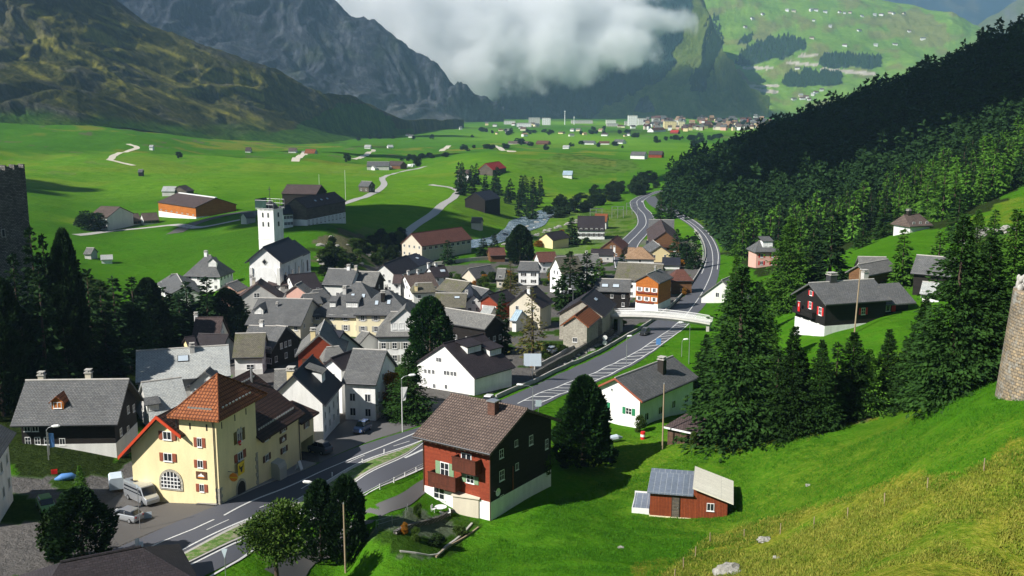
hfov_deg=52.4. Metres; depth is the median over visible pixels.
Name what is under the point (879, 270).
house
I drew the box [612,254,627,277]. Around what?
spruce tree
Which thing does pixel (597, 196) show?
bush
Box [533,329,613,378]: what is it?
retaining wall
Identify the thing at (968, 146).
spruce tree
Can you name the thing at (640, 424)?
bush
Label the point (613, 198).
bush
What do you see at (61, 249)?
cypress tree
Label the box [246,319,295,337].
house
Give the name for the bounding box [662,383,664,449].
utility pole
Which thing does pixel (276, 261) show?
church
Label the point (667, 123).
apartment block
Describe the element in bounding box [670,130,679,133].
house
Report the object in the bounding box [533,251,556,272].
house
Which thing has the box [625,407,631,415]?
window
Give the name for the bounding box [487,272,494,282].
bush
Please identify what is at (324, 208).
house
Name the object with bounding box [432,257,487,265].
river wall
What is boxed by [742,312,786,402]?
spruce tree
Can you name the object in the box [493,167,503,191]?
spruce tree
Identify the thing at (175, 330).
spruce tree
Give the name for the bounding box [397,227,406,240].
bush
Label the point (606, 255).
house
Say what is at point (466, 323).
house
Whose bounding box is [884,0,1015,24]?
distant mountain
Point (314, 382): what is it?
house
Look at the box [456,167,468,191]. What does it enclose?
spruce tree
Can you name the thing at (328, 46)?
rocky mountain
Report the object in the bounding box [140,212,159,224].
house
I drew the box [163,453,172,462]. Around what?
window
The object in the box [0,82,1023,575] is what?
terrain
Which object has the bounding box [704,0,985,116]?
pasture slope
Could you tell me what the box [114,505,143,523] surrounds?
car
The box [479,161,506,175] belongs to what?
house
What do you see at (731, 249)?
spruce tree
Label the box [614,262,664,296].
house
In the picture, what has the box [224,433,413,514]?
road line
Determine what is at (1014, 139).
spruce tree
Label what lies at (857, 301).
utility pole
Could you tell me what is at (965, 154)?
spruce tree
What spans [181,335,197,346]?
house
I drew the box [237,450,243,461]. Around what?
window
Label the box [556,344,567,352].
bush
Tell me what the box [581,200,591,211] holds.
bush
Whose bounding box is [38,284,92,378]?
cypress tree
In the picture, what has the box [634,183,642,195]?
bush
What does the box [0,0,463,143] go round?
hillside
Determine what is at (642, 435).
barrel
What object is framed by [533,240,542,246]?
broadleaf tree
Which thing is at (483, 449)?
house
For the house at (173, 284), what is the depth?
256.87 m
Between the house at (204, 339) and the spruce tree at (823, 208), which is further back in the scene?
the spruce tree at (823, 208)
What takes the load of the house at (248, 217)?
on the terrain at (72, 172)
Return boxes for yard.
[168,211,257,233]
[384,400,443,436]
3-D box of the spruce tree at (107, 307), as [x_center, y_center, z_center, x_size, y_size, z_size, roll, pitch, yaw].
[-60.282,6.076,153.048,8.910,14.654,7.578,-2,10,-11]
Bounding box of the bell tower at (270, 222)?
[255,187,284,249]
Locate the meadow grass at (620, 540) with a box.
[400,381,1023,575]
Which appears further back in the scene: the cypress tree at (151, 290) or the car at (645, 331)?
the car at (645, 331)
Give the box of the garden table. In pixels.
[435,504,446,513]
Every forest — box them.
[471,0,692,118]
[658,13,1023,249]
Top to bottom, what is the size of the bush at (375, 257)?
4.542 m
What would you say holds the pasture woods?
on the pasture slope
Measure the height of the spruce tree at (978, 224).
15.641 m
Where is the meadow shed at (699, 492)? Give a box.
[647,466,733,517]
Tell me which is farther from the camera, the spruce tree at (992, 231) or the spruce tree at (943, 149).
the spruce tree at (943, 149)
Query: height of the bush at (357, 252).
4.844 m
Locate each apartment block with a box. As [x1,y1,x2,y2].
[504,121,514,123]
[517,123,530,126]
[528,117,539,123]
[542,118,549,124]
[571,120,592,123]
[606,120,615,122]
[606,123,617,125]
[628,115,637,125]
[638,118,646,124]
[663,121,676,128]
[678,121,684,127]
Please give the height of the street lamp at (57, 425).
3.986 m
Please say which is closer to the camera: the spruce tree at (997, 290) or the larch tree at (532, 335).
the spruce tree at (997, 290)
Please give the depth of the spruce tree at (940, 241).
199.02 m
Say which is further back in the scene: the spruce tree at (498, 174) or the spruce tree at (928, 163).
the spruce tree at (498, 174)
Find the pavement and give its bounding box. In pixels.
[197,460,314,504]
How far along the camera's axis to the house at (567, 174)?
794.13 m
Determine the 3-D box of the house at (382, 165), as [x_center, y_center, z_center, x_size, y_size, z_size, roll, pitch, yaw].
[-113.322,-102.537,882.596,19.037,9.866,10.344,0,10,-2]
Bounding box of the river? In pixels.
[471,205,577,247]
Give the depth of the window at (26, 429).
115.75 m
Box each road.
[113,212,719,575]
[265,480,425,575]
[613,190,660,269]
[646,196,677,212]
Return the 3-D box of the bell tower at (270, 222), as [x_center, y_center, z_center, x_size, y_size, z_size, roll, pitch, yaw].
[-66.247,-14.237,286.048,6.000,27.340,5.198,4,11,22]
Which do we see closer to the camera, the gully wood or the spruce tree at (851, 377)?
the spruce tree at (851, 377)
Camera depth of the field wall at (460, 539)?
98.44 m
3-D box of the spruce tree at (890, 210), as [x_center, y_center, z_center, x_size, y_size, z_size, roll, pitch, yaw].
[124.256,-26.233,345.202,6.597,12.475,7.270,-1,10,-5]
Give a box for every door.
[238,481,244,494]
[672,496,678,516]
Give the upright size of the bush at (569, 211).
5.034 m
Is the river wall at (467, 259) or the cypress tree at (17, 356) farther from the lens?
the river wall at (467, 259)
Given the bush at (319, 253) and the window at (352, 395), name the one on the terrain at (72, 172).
the bush at (319, 253)
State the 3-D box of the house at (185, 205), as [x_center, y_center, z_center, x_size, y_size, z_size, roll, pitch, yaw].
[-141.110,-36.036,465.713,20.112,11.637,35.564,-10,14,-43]
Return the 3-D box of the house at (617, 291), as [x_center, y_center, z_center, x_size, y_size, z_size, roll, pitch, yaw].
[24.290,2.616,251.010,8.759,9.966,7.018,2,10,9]
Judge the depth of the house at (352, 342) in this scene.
166.52 m
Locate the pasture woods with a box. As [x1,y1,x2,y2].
[712,13,881,86]
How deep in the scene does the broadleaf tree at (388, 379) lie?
139.08 m
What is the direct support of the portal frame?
on the terrain at (72, 172)
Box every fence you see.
[364,464,421,494]
[376,504,407,524]
[674,458,985,575]
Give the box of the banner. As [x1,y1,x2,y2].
[47,432,54,454]
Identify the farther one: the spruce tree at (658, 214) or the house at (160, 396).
the spruce tree at (658, 214)
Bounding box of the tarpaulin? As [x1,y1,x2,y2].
[54,473,75,480]
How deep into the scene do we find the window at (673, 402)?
144.51 m
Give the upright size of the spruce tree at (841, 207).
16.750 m
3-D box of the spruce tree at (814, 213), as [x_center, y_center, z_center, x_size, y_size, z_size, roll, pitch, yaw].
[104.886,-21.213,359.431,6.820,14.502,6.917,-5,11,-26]
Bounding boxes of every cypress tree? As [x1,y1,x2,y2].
[0,276,36,396]
[0,314,30,418]
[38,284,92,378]
[46,227,89,370]
[113,301,155,371]
[129,277,174,347]
[163,316,192,347]
[186,303,205,324]
[203,287,247,338]
[299,478,342,562]
[319,473,368,565]
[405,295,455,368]
[504,224,535,263]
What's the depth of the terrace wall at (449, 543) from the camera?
92.71 m
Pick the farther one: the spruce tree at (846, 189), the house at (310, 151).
the house at (310, 151)
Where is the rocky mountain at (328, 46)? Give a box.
[117,0,503,121]
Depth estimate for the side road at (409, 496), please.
98.89 m
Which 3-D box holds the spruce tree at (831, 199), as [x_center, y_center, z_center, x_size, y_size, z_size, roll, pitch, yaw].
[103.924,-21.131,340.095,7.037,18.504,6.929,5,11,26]
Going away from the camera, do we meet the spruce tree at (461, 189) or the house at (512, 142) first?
the spruce tree at (461, 189)
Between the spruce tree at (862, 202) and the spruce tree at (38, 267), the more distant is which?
the spruce tree at (862, 202)
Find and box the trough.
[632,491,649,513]
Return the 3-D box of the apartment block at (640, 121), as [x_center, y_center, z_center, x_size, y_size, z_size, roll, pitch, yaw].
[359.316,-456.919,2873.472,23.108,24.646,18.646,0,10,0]
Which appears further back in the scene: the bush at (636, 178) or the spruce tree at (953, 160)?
the bush at (636, 178)
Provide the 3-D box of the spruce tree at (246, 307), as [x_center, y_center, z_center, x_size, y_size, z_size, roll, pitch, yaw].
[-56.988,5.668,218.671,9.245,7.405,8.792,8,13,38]
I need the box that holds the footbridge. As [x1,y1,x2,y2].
[611,308,712,332]
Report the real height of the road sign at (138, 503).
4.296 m
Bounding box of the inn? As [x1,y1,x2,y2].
[118,367,319,504]
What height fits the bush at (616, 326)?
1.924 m
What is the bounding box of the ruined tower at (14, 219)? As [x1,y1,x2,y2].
[0,164,33,307]
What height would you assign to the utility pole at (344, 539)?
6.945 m
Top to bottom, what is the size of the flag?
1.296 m
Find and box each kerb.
[184,441,422,561]
[190,443,420,562]
[216,463,315,505]
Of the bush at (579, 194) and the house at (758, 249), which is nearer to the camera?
the house at (758, 249)
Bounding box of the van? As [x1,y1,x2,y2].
[123,477,159,506]
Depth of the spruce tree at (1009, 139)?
380.66 m
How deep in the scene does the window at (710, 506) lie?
107.08 m
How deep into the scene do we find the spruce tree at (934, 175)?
334.59 m
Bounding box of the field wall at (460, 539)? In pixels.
[435,527,478,557]
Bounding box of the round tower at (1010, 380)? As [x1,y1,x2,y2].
[995,274,1023,400]
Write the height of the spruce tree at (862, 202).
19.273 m
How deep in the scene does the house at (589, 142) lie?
1624.99 m
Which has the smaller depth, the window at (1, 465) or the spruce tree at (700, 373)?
the window at (1, 465)
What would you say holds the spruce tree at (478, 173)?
on the terrain at (72, 172)
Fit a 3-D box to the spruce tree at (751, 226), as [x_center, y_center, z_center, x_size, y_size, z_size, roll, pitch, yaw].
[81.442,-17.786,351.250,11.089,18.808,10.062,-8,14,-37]
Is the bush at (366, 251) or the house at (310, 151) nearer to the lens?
the bush at (366, 251)
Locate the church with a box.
[244,237,310,290]
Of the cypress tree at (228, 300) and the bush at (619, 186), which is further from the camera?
the bush at (619, 186)
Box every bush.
[34,506,79,563]
[72,210,107,231]
[145,293,179,312]
[175,152,182,157]
[316,249,323,257]
[317,256,325,262]
[317,265,327,275]
[323,254,337,267]
[324,241,333,249]
[326,236,336,246]
[327,249,338,259]
[336,247,346,253]
[337,258,344,267]
[339,252,348,264]
[343,153,350,161]
[343,258,353,268]
[348,238,360,242]
[348,253,356,261]
[352,242,359,251]
[353,249,362,262]
[357,238,366,251]
[359,238,371,244]
[361,243,374,250]
[363,246,370,253]
[365,235,375,245]
[370,252,383,264]
[373,244,387,251]
[374,231,383,240]
[375,134,381,138]
[375,228,388,235]
[381,252,389,259]
[386,245,398,258]
[389,232,396,243]
[393,230,404,243]
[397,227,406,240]
[410,527,420,541]
[413,157,421,166]
[413,502,421,518]
[426,532,447,546]
[452,525,467,535]
[453,273,460,279]
[477,276,489,286]
[482,282,490,288]
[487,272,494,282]
[502,279,513,288]
[540,351,550,356]
[541,205,554,213]
[542,353,550,359]
[544,449,555,474]
[545,342,557,347]
[551,196,564,206]
[552,212,563,217]
[553,206,568,214]
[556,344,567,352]
[560,201,568,206]
[562,206,571,214]
[568,196,581,201]
[569,201,582,212]
[574,192,588,197]
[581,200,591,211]
[582,237,590,244]
[587,197,597,204]
[587,200,594,208]
[588,184,603,193]
[593,193,603,204]
[598,194,605,204]
[602,184,611,191]
[602,186,615,195]
[606,195,619,201]
[613,322,617,330]
[614,182,623,193]
[629,182,638,192]
[631,175,642,181]
[633,189,645,194]
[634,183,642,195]
[634,415,646,432]
[637,172,648,178]
[639,179,648,187]
[643,170,658,182]
[651,180,660,188]
[672,134,678,139]
[689,430,696,448]
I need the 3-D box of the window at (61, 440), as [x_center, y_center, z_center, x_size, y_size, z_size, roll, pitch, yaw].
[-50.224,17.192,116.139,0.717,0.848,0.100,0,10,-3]
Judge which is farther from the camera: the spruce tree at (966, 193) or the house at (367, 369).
the spruce tree at (966, 193)
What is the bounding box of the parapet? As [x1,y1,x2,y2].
[495,228,705,398]
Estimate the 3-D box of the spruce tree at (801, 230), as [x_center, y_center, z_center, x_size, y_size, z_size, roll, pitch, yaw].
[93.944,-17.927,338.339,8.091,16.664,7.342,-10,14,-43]
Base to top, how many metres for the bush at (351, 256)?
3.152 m
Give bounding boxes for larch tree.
[500,261,521,295]
[507,288,554,358]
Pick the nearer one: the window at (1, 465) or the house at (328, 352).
the window at (1, 465)
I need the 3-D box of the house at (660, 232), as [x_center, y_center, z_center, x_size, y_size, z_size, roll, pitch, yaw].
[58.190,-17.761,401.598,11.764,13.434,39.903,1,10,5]
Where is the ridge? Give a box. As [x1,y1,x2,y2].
[977,0,1023,33]
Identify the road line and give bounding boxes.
[152,529,192,545]
[182,440,421,549]
[191,442,422,564]
[210,468,422,575]
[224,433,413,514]
[519,221,712,402]
[535,316,696,404]
[675,215,706,273]
[684,215,718,268]
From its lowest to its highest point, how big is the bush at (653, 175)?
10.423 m
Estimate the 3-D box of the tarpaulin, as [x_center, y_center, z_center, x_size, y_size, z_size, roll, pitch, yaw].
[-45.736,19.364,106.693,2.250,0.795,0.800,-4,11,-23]
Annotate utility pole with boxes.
[343,502,346,572]
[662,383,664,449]
[854,268,860,331]
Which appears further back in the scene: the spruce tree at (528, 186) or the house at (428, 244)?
the spruce tree at (528, 186)
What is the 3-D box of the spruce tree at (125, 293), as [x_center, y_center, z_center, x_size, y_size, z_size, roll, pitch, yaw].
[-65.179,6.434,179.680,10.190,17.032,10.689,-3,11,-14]
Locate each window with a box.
[0,460,3,474]
[1,229,5,236]
[2,485,5,499]
[5,452,8,465]
[7,476,10,490]
[24,427,30,431]
[25,437,30,443]
[32,427,38,431]
[34,437,40,444]
[59,438,65,445]
[161,472,180,489]
[162,431,171,440]
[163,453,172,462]
[197,438,201,447]
[197,460,203,468]
[199,484,204,492]
[236,431,242,443]
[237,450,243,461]
[246,364,254,370]
[265,453,268,462]
[349,393,355,401]
[350,407,355,416]
[364,394,370,402]
[365,408,370,417]
[381,342,385,348]
[392,342,396,348]
[403,342,407,348]
[433,487,445,501]
[440,461,448,475]
[461,452,471,459]
[465,474,474,484]
[499,448,503,459]
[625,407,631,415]
[645,412,648,420]
[658,406,662,415]
[671,400,675,409]
[706,503,713,511]
[861,308,865,314]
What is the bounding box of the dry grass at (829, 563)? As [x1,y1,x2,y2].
[657,446,1023,575]
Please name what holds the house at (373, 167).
on the terrain at (72, 172)
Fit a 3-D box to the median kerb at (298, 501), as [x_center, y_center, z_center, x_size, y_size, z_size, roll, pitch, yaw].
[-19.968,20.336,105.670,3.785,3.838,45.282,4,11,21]
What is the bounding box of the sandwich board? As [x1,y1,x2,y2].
[295,460,302,470]
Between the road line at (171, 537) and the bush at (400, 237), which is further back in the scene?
the bush at (400, 237)
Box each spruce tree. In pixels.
[3,252,41,351]
[7,307,60,396]
[20,224,47,321]
[25,274,81,378]
[28,263,65,370]
[34,233,74,377]
[73,465,91,489]
[75,259,99,371]
[80,269,119,376]
[91,281,135,375]
[92,311,132,377]
[105,275,139,367]
[118,277,164,348]
[144,309,168,347]
[151,287,190,347]
[169,292,193,346]
[174,281,195,316]
[191,276,223,323]
[222,299,250,330]
[376,348,437,425]
[438,240,458,264]
[453,162,462,188]
[455,176,466,195]
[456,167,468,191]
[458,161,467,186]
[466,165,478,184]
[467,177,477,193]
[475,164,481,183]
[476,237,488,256]
[481,174,488,190]
[488,174,502,195]
[489,233,499,247]
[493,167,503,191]
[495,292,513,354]
[503,185,512,204]
[504,178,516,198]
[514,190,524,216]
[517,176,524,196]
[517,190,524,207]
[518,182,526,200]
[521,176,530,192]
[522,189,530,214]
[525,194,538,218]
[529,177,537,193]
[529,181,539,207]
[535,185,543,203]
[536,175,544,196]
[551,251,587,310]
[564,217,582,245]
[571,252,596,299]
[591,259,610,277]
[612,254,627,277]
[652,191,666,218]
[664,197,677,218]
[667,229,687,258]
[672,264,784,462]
[680,235,692,265]
[684,231,704,269]
[690,334,718,407]
[714,253,745,347]
[726,207,750,255]
[726,214,742,255]
[730,281,788,364]
[732,215,749,260]
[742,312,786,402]
[743,208,763,255]
[748,217,817,317]
[748,227,758,253]
[748,348,790,442]
[751,213,764,239]
[751,326,815,451]
[762,208,777,238]
[764,207,779,236]
[770,210,784,243]
[773,202,784,235]
[779,200,787,228]
[784,200,801,244]
[787,353,816,439]
[789,201,808,244]
[790,339,846,439]
[791,208,799,250]
[792,208,808,253]
[793,205,802,247]
[794,221,825,285]
[801,210,852,282]
[803,199,812,234]
[807,218,820,249]
[809,189,823,222]
[811,206,821,239]
[812,208,822,244]
[818,199,828,238]
[820,196,836,245]
[821,191,830,221]
[821,331,886,423]
[823,205,833,241]
[823,205,844,247]
[827,341,855,425]
[834,197,844,230]
[841,185,851,212]
[841,195,849,224]
[842,191,860,242]
[842,196,853,237]
[844,190,855,212]
[849,222,873,248]
[849,348,890,418]
[851,200,863,229]
[856,180,869,227]
[858,180,870,211]
[862,199,876,232]
[863,189,874,209]
[865,193,877,222]
[867,195,877,227]
[871,204,893,239]
[873,329,901,411]
[876,191,882,216]
[876,191,893,224]
[877,171,889,212]
[879,297,936,418]
[881,187,889,209]
[887,166,901,197]
[887,187,893,207]
[887,228,914,288]
[889,168,904,209]
[889,178,896,201]
[890,213,1004,419]
[890,338,910,406]
[891,164,901,187]
[891,182,904,218]
[894,173,907,217]
[895,318,946,410]
[897,184,912,216]
[904,161,928,213]
[906,161,917,198]
[908,168,920,206]
[913,178,928,212]
[918,161,931,192]
[918,176,933,216]
[921,156,938,194]
[923,169,940,214]
[924,176,939,218]
[924,235,1011,401]
[925,166,938,192]
[927,231,958,272]
[928,164,954,221]
[933,146,947,165]
[935,307,991,403]
[936,152,943,172]
[938,154,947,181]
[938,178,944,211]
[941,155,952,183]
[941,171,964,214]
[943,192,972,239]
[944,148,952,171]
[944,159,964,207]
[944,167,963,213]
[945,155,962,193]
[956,165,974,206]
[956,209,994,289]
[958,151,963,176]
[959,135,972,155]
[959,140,970,165]
[960,141,973,162]
[964,150,976,186]
[965,163,977,200]
[966,144,982,170]
[968,135,975,156]
[969,166,989,206]
[971,136,989,167]
[971,153,992,202]
[979,209,1005,254]
[981,133,992,154]
[982,305,1005,381]
[984,133,1005,166]
[984,142,1000,187]
[985,208,1023,326]
[986,144,1006,199]
[995,141,1014,182]
[996,143,1015,183]
[996,154,1012,192]
[1003,130,1010,149]
[1008,115,1022,145]
[1009,140,1014,168]
[1009,143,1023,187]
[1010,124,1021,148]
[1010,138,1018,160]
[1012,130,1023,164]
[1013,140,1023,182]
[1014,125,1022,148]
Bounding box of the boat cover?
[610,434,622,441]
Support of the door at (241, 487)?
in the inn
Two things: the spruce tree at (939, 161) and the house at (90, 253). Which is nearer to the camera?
the house at (90, 253)
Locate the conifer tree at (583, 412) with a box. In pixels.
[551,374,619,468]
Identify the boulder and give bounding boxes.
[712,562,740,575]
[756,536,770,542]
[975,227,1003,238]
[1000,225,1020,232]
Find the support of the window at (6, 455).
in the house at (7, 435)
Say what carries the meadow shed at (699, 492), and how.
on the terrain at (72, 172)
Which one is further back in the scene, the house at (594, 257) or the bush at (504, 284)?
the house at (594, 257)
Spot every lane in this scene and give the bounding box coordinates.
[74,219,239,235]
[345,166,425,203]
[402,184,461,237]
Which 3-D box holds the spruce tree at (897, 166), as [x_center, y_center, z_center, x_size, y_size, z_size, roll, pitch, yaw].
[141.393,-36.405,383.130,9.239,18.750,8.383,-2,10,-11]
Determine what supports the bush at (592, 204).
on the terrain at (72, 172)
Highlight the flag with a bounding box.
[238,460,244,475]
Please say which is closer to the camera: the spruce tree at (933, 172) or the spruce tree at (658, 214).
the spruce tree at (933, 172)
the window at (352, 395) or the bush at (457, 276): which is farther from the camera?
the bush at (457, 276)
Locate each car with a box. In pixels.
[36,493,54,513]
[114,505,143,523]
[307,439,332,454]
[353,418,371,433]
[483,394,496,399]
[546,346,557,353]
[639,327,650,335]
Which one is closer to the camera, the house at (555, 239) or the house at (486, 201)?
the house at (555, 239)
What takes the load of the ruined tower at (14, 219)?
on the terrain at (72, 172)
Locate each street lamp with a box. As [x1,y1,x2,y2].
[46,424,59,459]
[401,374,415,416]
[516,383,532,409]
[678,321,689,363]
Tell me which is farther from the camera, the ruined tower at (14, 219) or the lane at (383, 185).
the lane at (383, 185)
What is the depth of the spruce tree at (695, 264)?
338.11 m
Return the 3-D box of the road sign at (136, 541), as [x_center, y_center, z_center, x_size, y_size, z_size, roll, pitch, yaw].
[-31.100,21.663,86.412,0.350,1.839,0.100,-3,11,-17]
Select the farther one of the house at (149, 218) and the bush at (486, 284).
the house at (149, 218)
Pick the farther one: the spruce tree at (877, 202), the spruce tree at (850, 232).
the spruce tree at (877, 202)
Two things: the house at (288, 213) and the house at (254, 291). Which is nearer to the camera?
the house at (254, 291)
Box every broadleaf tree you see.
[40,485,119,563]
[233,497,309,575]
[381,371,402,407]
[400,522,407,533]
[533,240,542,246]
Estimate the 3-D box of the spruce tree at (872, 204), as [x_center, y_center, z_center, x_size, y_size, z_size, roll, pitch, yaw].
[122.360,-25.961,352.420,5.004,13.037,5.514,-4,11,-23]
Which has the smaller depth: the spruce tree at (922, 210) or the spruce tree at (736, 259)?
the spruce tree at (736, 259)
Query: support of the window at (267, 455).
in the inn
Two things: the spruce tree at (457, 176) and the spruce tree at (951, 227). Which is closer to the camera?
the spruce tree at (951, 227)
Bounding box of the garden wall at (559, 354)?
[534,345,573,369]
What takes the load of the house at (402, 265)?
on the terrain at (72, 172)
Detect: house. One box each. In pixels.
[0,424,16,520]
[10,368,143,457]
[18,544,196,575]
[83,247,97,258]
[89,206,133,229]
[100,254,112,263]
[133,213,140,224]
[135,342,230,396]
[135,376,186,424]
[138,169,143,175]
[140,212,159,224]
[157,273,177,295]
[158,192,236,218]
[160,273,200,306]
[161,186,176,195]
[175,185,194,193]
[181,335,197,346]
[183,250,234,291]
[185,366,217,393]
[192,312,229,338]
[196,333,233,359]
[216,279,247,293]
[232,332,267,376]
[240,212,255,223]
[240,274,284,314]
[245,147,251,152]
[245,297,320,339]
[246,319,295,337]
[265,325,301,368]
[268,275,288,297]
[274,368,286,389]
[277,354,343,440]
[278,205,293,227]
[281,184,326,204]
[284,281,311,297]
[285,272,322,289]
[286,192,345,225]
[288,148,297,152]
[294,319,348,366]
[300,292,322,305]
[304,149,317,153]
[310,289,330,305]
[312,281,378,336]
[320,345,343,363]
[322,264,359,295]
[323,349,352,412]
[333,329,363,350]
[341,348,397,420]
[345,268,385,291]
[353,284,415,335]
[354,330,377,348]
[358,181,375,191]
[364,145,371,148]
[367,161,389,169]
[371,165,391,169]
[375,255,418,290]
[375,303,422,364]
[390,161,406,168]
[392,274,402,295]
[401,227,472,260]
[401,269,438,299]
[407,253,433,272]
[410,282,437,302]
[411,393,561,520]
[415,333,515,395]
[425,262,449,284]
[435,278,473,292]
[435,290,468,315]
[438,307,505,350]
[458,169,471,180]
[461,264,495,281]
[462,285,481,311]
[464,190,500,214]
[471,217,483,230]
[471,285,493,297]
[478,289,515,321]
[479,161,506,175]
[481,305,496,314]
[486,247,505,261]
[495,268,507,287]
[507,285,553,329]
[508,141,529,143]
[510,309,528,331]
[517,261,540,284]
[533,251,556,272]
[536,140,550,144]
[538,230,569,248]
[548,255,582,293]
[557,288,616,338]
[560,305,601,348]
[562,171,572,178]
[574,251,599,278]
[577,216,604,238]
[583,140,595,144]
[591,246,615,261]
[594,278,631,307]
[595,213,608,228]
[598,355,697,427]
[599,141,609,144]
[599,235,628,256]
[613,139,625,143]
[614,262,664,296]
[624,247,654,262]
[630,151,647,158]
[634,266,673,310]
[643,240,670,261]
[646,219,680,252]
[647,127,665,131]
[648,151,663,157]
[648,219,673,228]
[662,257,680,268]
[669,269,693,293]
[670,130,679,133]
[683,126,688,130]
[698,276,753,302]
[709,115,713,120]
[720,125,727,130]
[736,124,742,129]
[746,236,779,267]
[791,269,915,335]
[845,259,892,283]
[854,256,886,265]
[890,209,933,235]
[911,254,958,294]
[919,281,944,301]
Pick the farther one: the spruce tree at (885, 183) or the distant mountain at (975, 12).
the distant mountain at (975, 12)
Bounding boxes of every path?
[106,144,139,159]
[110,160,132,164]
[291,151,306,161]
[351,149,375,159]
[495,145,515,151]
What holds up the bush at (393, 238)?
on the terrain at (72, 172)
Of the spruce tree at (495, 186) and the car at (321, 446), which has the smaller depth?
the car at (321, 446)
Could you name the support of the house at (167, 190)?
on the terrain at (72, 172)
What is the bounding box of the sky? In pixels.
[336,0,543,77]
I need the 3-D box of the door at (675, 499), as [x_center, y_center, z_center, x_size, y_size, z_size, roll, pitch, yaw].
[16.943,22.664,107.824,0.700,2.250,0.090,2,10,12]
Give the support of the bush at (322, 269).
on the terrain at (72, 172)
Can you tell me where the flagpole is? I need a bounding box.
[401,387,407,431]
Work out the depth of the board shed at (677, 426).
127.35 m
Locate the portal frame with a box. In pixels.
[615,206,623,217]
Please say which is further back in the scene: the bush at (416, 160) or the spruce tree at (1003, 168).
the bush at (416, 160)
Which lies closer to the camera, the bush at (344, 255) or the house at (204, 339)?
the house at (204, 339)
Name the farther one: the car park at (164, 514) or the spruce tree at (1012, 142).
the spruce tree at (1012, 142)
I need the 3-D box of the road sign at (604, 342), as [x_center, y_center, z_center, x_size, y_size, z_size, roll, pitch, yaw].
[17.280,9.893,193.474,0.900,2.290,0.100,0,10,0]
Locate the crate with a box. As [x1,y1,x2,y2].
[51,469,57,473]
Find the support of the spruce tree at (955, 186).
on the terrain at (72, 172)
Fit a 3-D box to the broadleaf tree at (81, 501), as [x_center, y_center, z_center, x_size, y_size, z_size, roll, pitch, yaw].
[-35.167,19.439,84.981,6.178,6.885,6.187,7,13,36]
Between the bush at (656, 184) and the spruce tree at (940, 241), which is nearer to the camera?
the spruce tree at (940, 241)
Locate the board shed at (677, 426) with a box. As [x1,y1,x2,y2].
[664,414,708,444]
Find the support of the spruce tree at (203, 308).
on the terrain at (72, 172)
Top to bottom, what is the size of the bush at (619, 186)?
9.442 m
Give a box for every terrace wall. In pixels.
[393,509,453,534]
[400,523,472,556]
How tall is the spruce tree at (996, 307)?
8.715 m
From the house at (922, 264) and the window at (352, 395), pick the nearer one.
the window at (352, 395)
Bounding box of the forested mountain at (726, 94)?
[448,0,769,118]
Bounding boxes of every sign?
[135,538,138,545]
[136,485,139,524]
[144,512,151,518]
[196,471,206,479]
[221,548,226,575]
[228,471,237,481]
[280,434,286,443]
[524,353,540,379]
[536,400,540,411]
[602,335,606,344]
[656,338,660,346]
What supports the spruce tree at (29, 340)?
on the terrain at (72, 172)
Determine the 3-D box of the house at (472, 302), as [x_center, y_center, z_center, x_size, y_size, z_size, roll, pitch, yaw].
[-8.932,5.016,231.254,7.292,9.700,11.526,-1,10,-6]
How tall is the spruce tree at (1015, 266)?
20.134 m
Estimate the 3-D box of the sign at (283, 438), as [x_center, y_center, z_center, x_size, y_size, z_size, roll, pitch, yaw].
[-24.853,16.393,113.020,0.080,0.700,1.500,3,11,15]
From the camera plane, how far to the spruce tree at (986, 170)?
315.47 m
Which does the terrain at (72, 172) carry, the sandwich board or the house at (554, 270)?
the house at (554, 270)
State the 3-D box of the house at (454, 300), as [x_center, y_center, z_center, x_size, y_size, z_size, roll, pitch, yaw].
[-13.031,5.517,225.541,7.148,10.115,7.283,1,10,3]
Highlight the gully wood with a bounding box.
[689,15,722,92]
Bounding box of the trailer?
[108,471,123,490]
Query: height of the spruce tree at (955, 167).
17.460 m
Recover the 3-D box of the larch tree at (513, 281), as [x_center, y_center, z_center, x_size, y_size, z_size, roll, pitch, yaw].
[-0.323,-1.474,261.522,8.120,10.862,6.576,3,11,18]
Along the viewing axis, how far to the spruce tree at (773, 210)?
353.66 m
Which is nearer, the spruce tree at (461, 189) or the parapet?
the parapet
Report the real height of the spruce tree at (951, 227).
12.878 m
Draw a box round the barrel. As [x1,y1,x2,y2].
[640,431,644,439]
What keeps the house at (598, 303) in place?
on the terrain at (72, 172)
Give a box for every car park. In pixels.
[106,492,215,544]
[318,412,422,461]
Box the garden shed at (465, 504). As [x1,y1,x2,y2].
[451,491,479,517]
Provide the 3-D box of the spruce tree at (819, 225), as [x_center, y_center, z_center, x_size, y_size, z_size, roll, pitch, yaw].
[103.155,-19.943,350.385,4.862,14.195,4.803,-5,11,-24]
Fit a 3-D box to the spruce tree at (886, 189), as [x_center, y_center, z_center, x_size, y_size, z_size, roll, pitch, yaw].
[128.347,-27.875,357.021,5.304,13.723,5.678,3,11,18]
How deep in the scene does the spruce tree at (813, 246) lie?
223.94 m
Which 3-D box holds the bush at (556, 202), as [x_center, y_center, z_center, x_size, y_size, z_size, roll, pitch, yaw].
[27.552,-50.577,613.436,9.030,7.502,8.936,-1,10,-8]
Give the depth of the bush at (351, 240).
351.92 m
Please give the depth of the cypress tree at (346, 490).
92.70 m
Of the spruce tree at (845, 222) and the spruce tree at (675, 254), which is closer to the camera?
the spruce tree at (845, 222)
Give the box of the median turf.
[185,441,421,559]
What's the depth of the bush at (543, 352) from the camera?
183.29 m

